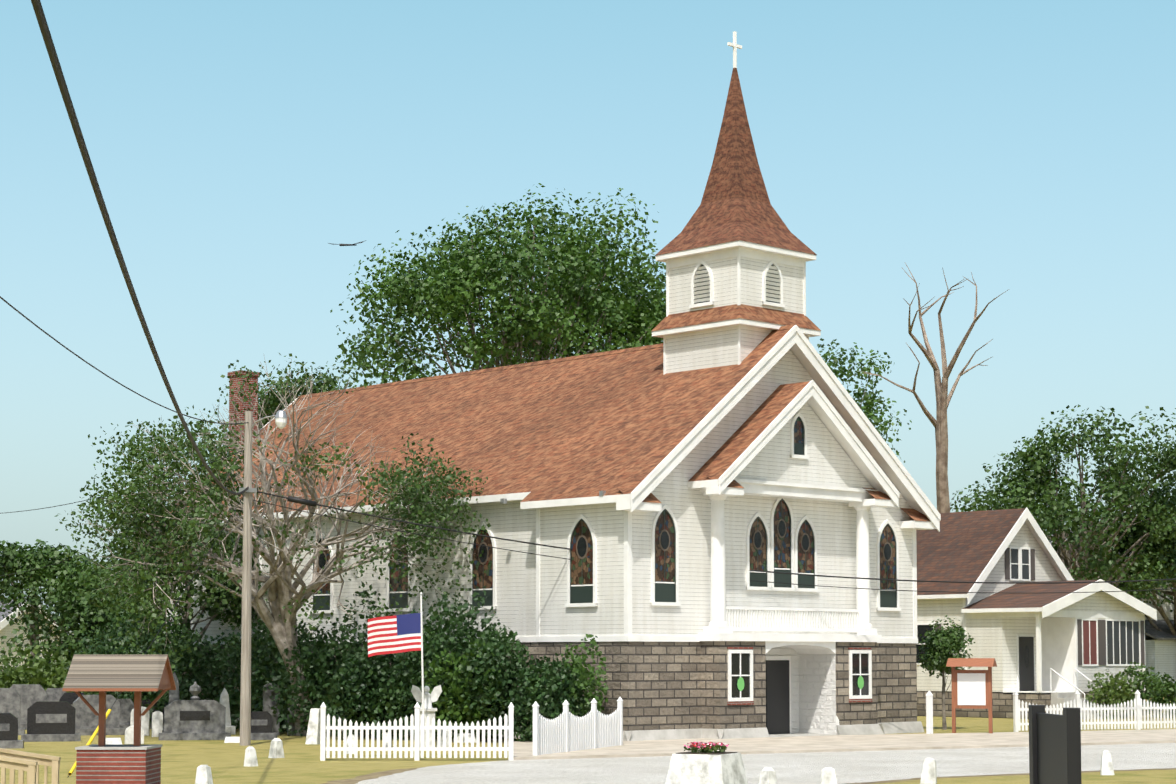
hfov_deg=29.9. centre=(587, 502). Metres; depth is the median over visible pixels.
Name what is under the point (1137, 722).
fence
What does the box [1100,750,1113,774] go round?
marker post
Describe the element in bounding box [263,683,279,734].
gravestone
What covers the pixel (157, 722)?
gravestone
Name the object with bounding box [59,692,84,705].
gravestone
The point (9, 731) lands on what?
gravestone
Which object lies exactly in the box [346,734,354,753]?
gravestone
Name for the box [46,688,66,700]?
gravestone
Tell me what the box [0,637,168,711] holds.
hedge
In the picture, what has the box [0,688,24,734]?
gravestone
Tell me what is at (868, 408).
tree
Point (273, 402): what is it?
tree
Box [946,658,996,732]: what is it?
notice board
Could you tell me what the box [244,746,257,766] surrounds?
gravestone
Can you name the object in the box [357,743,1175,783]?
gravel road
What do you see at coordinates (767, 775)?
marker post
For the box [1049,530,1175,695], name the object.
house
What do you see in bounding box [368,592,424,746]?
flag pole
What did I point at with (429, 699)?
angel statue
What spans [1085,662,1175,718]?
house shrubs
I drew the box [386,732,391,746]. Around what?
gravestone
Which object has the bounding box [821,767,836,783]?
marker post
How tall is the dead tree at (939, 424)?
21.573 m
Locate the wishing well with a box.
[63,655,175,783]
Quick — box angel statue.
[411,685,441,746]
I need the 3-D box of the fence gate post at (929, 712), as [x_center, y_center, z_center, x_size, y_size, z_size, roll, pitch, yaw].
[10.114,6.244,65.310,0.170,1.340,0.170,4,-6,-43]
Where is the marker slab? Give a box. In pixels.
[305,708,320,743]
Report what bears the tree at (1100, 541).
on the ground
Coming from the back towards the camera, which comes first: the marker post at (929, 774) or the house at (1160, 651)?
the house at (1160, 651)
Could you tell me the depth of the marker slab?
59.24 m
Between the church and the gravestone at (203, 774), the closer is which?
the gravestone at (203, 774)
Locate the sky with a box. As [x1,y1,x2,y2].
[0,0,1175,631]
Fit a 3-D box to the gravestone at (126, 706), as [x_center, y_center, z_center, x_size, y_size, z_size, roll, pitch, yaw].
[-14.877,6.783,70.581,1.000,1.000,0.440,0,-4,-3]
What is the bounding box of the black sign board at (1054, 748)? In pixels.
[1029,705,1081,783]
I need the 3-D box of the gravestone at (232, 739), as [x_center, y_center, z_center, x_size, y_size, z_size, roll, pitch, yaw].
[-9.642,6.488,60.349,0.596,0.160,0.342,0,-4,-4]
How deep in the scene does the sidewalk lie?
58.48 m
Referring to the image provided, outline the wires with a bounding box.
[0,0,1175,777]
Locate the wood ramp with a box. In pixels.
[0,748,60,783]
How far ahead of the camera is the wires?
28.74 m
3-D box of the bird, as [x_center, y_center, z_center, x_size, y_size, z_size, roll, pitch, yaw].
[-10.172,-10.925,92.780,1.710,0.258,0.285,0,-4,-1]
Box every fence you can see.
[320,702,513,760]
[532,697,622,755]
[1012,690,1175,731]
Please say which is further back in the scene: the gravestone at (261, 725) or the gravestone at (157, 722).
the gravestone at (157, 722)
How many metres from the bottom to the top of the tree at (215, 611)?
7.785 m
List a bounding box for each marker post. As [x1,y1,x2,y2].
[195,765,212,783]
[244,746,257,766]
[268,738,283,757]
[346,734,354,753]
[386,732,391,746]
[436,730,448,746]
[759,767,776,783]
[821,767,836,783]
[920,758,936,783]
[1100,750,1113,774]
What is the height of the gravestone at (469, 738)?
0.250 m
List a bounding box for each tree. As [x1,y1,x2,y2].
[0,539,93,665]
[0,554,163,667]
[40,530,165,666]
[55,352,490,735]
[97,495,267,697]
[201,361,371,473]
[330,183,665,387]
[480,259,665,367]
[817,338,911,462]
[858,263,1008,512]
[916,615,974,729]
[950,404,1175,606]
[1070,491,1175,696]
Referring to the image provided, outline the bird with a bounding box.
[328,241,363,245]
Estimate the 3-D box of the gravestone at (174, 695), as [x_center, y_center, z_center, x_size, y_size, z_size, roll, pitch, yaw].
[-11.908,5.834,63.463,0.640,1.900,0.640,1,-4,-8]
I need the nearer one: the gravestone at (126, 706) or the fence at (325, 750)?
the fence at (325, 750)
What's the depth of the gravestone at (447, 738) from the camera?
57.52 m
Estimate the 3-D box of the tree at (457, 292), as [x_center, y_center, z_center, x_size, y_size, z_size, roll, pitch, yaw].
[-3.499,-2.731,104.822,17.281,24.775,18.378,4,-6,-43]
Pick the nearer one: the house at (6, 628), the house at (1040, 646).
the house at (1040, 646)
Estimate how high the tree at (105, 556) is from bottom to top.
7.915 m
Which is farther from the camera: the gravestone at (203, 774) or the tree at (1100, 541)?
the tree at (1100, 541)
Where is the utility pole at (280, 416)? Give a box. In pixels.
[239,410,287,745]
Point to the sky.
(1027, 148)
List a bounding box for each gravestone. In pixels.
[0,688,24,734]
[0,713,23,748]
[10,684,46,729]
[21,701,80,741]
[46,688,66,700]
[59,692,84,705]
[73,695,124,735]
[106,738,121,743]
[117,699,133,729]
[125,725,143,743]
[130,706,149,735]
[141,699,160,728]
[152,711,162,736]
[159,682,230,739]
[162,672,179,732]
[220,688,234,734]
[224,737,239,742]
[251,711,276,739]
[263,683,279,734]
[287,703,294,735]
[453,733,475,742]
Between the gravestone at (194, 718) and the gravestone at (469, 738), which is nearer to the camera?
the gravestone at (469, 738)
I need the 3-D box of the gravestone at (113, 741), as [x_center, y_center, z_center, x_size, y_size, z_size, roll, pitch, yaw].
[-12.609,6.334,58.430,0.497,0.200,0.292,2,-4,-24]
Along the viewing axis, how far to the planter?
33.61 m
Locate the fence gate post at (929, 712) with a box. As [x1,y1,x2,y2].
[926,691,932,733]
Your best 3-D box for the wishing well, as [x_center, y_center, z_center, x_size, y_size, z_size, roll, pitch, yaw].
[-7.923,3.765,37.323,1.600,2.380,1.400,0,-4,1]
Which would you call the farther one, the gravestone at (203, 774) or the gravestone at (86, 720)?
the gravestone at (86, 720)
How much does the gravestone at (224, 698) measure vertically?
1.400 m
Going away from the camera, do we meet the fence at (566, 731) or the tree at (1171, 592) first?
the fence at (566, 731)
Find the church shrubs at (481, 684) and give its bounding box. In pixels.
[64,580,608,741]
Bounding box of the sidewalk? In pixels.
[507,729,1175,759]
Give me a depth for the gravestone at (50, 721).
61.15 m
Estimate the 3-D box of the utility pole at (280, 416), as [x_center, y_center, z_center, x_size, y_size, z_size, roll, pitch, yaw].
[-8.671,1.986,58.611,1.344,8.900,0.454,-2,-4,21]
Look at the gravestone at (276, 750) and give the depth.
51.15 m
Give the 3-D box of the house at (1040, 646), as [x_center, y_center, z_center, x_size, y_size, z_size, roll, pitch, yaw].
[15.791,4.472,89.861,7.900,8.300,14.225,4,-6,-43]
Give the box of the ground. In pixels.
[0,696,1175,783]
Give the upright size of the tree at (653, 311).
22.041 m
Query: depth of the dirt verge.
43.19 m
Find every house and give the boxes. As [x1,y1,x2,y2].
[0,599,73,672]
[916,508,1156,719]
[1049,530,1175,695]
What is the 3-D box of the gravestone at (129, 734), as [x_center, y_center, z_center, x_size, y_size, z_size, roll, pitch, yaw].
[-12.212,6.250,59.376,0.500,0.500,0.160,1,-4,-19]
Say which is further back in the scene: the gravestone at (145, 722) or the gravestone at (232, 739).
the gravestone at (145, 722)
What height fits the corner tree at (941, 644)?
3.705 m
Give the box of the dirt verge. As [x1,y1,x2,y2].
[323,767,1175,783]
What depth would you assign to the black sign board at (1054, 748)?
22.33 m
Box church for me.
[157,31,940,740]
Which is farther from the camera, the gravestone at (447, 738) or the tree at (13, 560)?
the tree at (13, 560)
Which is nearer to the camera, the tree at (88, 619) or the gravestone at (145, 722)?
the gravestone at (145, 722)
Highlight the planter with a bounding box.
[665,741,747,783]
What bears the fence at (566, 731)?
on the ground
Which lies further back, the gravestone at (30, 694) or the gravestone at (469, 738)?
the gravestone at (30, 694)
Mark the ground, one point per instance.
(300, 762)
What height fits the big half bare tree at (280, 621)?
11.265 m
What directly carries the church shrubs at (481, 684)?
on the ground

